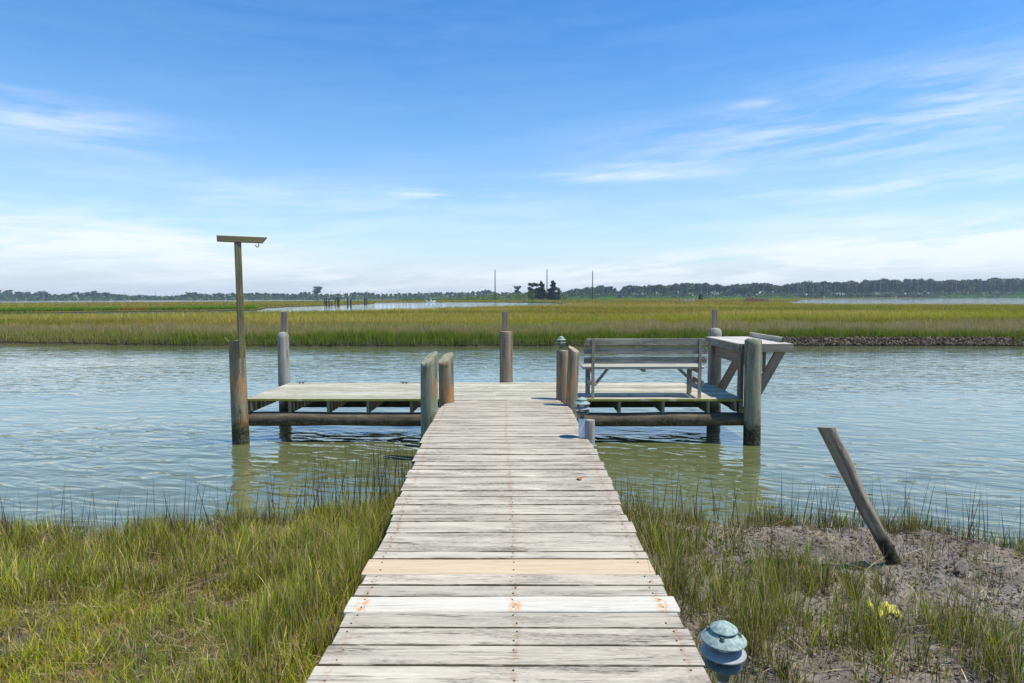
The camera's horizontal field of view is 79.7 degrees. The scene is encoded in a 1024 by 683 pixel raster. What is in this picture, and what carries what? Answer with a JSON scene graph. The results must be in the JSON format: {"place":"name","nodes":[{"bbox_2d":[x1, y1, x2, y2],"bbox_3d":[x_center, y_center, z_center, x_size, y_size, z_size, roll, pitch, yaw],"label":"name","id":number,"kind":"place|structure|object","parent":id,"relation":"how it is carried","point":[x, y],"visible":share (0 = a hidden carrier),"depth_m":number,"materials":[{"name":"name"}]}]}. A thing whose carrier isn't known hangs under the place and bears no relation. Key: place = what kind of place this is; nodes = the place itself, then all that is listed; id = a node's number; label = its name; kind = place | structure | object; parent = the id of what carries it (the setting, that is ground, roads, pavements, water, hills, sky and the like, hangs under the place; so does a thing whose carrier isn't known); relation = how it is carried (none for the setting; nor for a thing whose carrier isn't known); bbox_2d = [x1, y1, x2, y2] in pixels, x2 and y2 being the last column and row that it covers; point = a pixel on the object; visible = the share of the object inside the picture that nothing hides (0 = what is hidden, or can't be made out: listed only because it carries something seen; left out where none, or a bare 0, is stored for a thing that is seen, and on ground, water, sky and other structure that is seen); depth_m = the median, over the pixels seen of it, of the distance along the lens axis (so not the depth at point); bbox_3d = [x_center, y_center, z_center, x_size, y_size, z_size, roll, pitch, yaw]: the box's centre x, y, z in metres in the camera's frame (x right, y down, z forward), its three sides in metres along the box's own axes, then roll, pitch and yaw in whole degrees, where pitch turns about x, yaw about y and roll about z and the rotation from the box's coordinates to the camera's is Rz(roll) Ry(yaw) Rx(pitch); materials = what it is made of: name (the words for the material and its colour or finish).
{"place":"outdoors","nodes":[
{"label":"outdoors","id":0,"kind":"place"},
{"bbox_2d":[0,304,256,311],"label":"creek edge grass","id":1,"kind":"structure","parent":0,"point":[71,308],"depth_m":104.05,"materials":[{"name":"green plant"}]},
{"bbox_2d":[1,299,322,300],"bbox_3d":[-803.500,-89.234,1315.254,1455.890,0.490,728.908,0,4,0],"label":"shore ground","id":2,"kind":"structure","parent":0,"point":[187,299],"depth_m":999.85,"materials":[{"name":"soil"}]},
{"bbox_2d":[0,289,561,300],"bbox_3d":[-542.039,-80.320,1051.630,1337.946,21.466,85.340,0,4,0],"label":"distant woodland","id":3,"kind":"object","parent":2,"relation":"on","point":[5,295],"visible":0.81,"depth_m":1028.64,"materials":[{"name":"green plant"}]},
{"bbox_2d":[312,286,321,294],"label":"pine tree","id":4,"kind":"object","parent":2,"relation":"on","point":[316,290],"visible":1,"depth_m":995.90,"materials":[{"name":"green plant"}]},
{"bbox_2d":[0,476,403,682],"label":"bank grass","id":5,"kind":"structure","parent":0,"point":[370,537],"depth_m":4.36,"materials":[{"name":"green plant"}]},
{"bbox_2d":[0,297,920,306],"bbox_3d":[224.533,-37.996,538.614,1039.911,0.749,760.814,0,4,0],"label":"distant meadow grass","id":6,"kind":"structure","parent":0,"point":[642,300],"depth_m":252.93,"materials":[{"name":"green plant"}]},
{"bbox_2d":[0,297,1020,345],"bbox_3d":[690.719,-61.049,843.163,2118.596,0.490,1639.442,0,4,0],"label":"marsh ground","id":7,"kind":"structure","parent":0,"point":[121,341],"depth_m":28.78,"materials":[{"name":"soil"}]},
{"bbox_2d":[0,315,1023,344],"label":"marsh grass fringe","id":8,"kind":"object","parent":7,"relation":"on","point":[305,332],"visible":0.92,"depth_m":29.14,"materials":[{"name":"green plant"}]},
{"bbox_2d":[514,286,520,296],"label":"pine tree","id":9,"kind":"object","parent":7,"relation":"on","point":[517,288],"visible":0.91,"depth_m":616.68,"materials":[{"name":"green plant"}]},
{"bbox_2d":[527,290,534,299],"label":"leafy shrub","id":10,"kind":"object","parent":7,"relation":"on","point":[531,295],"visible":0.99,"depth_m":398.11,"materials":[{"name":"green plant"}]},
{"bbox_2d":[527,283,538,298],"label":"pine tree","id":11,"kind":"object","parent":7,"relation":"on","point":[533,285],"visible":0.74,"depth_m":407.71,"materials":[{"name":"green plant"}]},
{"bbox_2d":[534,281,545,299],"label":"cedar tree","id":12,"kind":"object","parent":7,"relation":"on","point":[541,292],"visible":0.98,"depth_m":401.96,"materials":[{"name":"green plant"}]},
{"bbox_2d":[545,280,560,299],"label":"cedar tree","id":13,"kind":"object","parent":7,"relation":"on","point":[551,294],"visible":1,"depth_m":397.29,"materials":[{"name":"green plant"}]},
{"bbox_2d":[557,287,561,299],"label":"leafy shrub","id":14,"kind":"object","parent":7,"relation":"on","point":[559,293],"visible":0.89,"depth_m":400.00,"materials":[{"name":"green plant"}]},
{"bbox_2d":[678,298,695,301],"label":"brush blind","id":15,"kind":"object","parent":7,"relation":"on","point":[686,300],"visible":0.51,"depth_m":208.71,"materials":[{"name":"plant"}]},
{"bbox_2d":[399,292,1023,300],"bbox_3d":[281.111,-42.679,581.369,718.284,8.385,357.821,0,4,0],"label":"shrub thicket","id":16,"kind":"object","parent":7,"relation":"on","point":[490,297],"visible":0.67,"depth_m":434.44,"materials":[{"name":"green plant"}]},
{"bbox_2d":[744,297,767,301],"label":"brush blind","id":17,"kind":"object","parent":7,"relation":"on","point":[755,300],"visible":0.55,"depth_m":203.96,"materials":[{"name":"plant"}]},
{"bbox_2d":[561,277,1023,298],"bbox_3d":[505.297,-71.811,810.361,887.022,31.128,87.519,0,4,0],"label":"pine woodland","id":18,"kind":"object","parent":7,"relation":"on","point":[996,287],"visible":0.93,"depth_m":791.25,"materials":[{"name":"green plant"}]},
{"bbox_2d":[730,335,1023,345],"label":"oyster bank","id":19,"kind":"structure","parent":7,"relation":"on","point":[898,341],"depth_m":27.12,"materials":[{"name":"grey stone"}]},
{"bbox_2d":[0,297,1023,549],"bbox_3d":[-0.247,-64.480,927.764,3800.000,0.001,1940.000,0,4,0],"label":"water","id":20,"kind":"structure","parent":0,"point":[126,425],"depth_m":9.89,"materials":[{"name":"blue liquid"}]},
{"bbox_2d":[324,297,339,305],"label":"ruined dock","id":21,"kind":"object","parent":20,"relation":"in","point":[337,299],"visible":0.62,"depth_m":181.33,"materials":[{"name":"grey wood"}]},
{"bbox_2d":[224,309,761,682],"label":"wooden pier","id":22,"kind":"structure","parent":20,"relation":"in","point":[510,550],"depth_m":4.31,"materials":[{"name":"grey wood"}]},
{"bbox_2d":[217,235,266,357],"bbox_3d":[-3.909,-0.644,8.960,0.667,1.770,0.107,-2,4,-19],"label":"hoist post","id":23,"kind":"object","parent":22,"relation":"attached to","point":[237,240],"visible":1,"depth_m":8.90,"materials":[{"name":"wood"}]},
{"bbox_2d":[557,336,565,349],"bbox_3d":[0.728,0.024,9.045,0.136,0.210,0.136,0,4,0],"label":"path lamp","id":24,"kind":"object","parent":22,"relation":"on","point":[561,339],"visible":1,"depth_m":9.02,"materials":[{"name":"metal"}]},
{"bbox_2d":[574,397,589,437],"bbox_3d":[0.759,0.820,6.650,0.175,0.444,0.175,0,4,0],"label":"path lamp","id":25,"kind":"object","parent":22,"relation":"on","point":[582,407],"visible":1,"depth_m":6.62,"materials":[{"name":"metal"}]},
{"bbox_2d":[580,338,707,397],"bbox_3d":[1.986,0.385,9.367,1.836,0.893,0.579,0,4,0],"label":"park bench","id":26,"kind":"object","parent":22,"relation":"on","point":[597,362],"visible":1,"depth_m":9.14,"materials":[{"name":"grey wood"}]},
{"bbox_2d":[700,620,746,682],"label":"path lamp","id":27,"kind":"object","parent":22,"relation":"attached to","point":[723,646],"visible":1,"depth_m":2.17,"materials":[{"name":"metal"}]},
{"bbox_2d":[705,332,793,411],"bbox_3d":[3.778,0.478,9.966,0.853,1.169,1.737,0,4,0],"label":"cleaning table","id":28,"kind":"object","parent":22,"relation":"attached to","point":[731,348],"visible":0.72,"depth_m":9.42,"materials":[{"name":"grey wood"}]},
{"bbox_2d":[0,513,1023,682],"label":"mud bank","id":29,"kind":"structure","parent":0,"point":[844,535],"depth_m":3.97,"materials":[{"name":"grey soil"}]},
{"bbox_2d":[0,424,1023,548],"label":"dark reed stalks","id":30,"kind":"object","parent":29,"relation":"on","point":[403,473],"visible":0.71,"depth_m":5.72,"materials":[{"name":"green plant"}]},
{"bbox_2d":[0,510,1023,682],"bbox_3d":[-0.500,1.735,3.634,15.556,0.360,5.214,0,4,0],"label":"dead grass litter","id":31,"kind":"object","parent":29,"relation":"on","point":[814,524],"visible":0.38,"depth_m":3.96,"materials":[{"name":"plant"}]},
{"bbox_2d":[625,503,1023,682],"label":"thin mud stems","id":32,"kind":"object","parent":29,"relation":"on","point":[954,569],"visible":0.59,"depth_m":4.13,"materials":[{"name":"green plant"}]},
{"bbox_2d":[633,521,1023,682],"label":"mud crumbs","id":33,"kind":"object","parent":29,"relation":"on","point":[907,657],"visible":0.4,"depth_m":4.19,"materials":[{"name":"soil"}]},
{"bbox_2d":[817,427,902,566],"bbox_3d":[2.617,1.250,4.542,0.817,1.287,0.110,-1,4,-10],"label":"leaning post","id":34,"kind":"object","parent":29,"relation":"on","point":[841,457],"visible":0.87,"depth_m":4.48,"materials":[{"name":"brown wood"}]},
{"bbox_2d":[866,600,901,617],"bbox_3d":[2.321,1.673,3.828,0.192,0.096,0.067,0,4,0],"label":"plastic scrap","id":35,"kind":"object","parent":29,"relation":"on","point":[886,603],"visible":0.49,"depth_m":3.83,"materials":[{"name":"yellow plastic"}]},
{"bbox_2d":[0,302,1023,330],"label":"open marsh grass","id":36,"kind":"structure","parent":0,"point":[657,311],"depth_m":59.14,"materials":[{"name":"green plant"}]},
{"bbox_2d":[0,0,1023,299],"label":"sky","id":37,"kind":"structure","parent":0,"point":[380,147],"materials":[{"name":"blue"}]},
{"bbox_2d":[619,487,1023,682],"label":"clumped bank grass","id":38,"kind":"structure","parent":0,"point":[783,605],"depth_m":3.76,"materials":[{"name":"green plant"}]}
]}

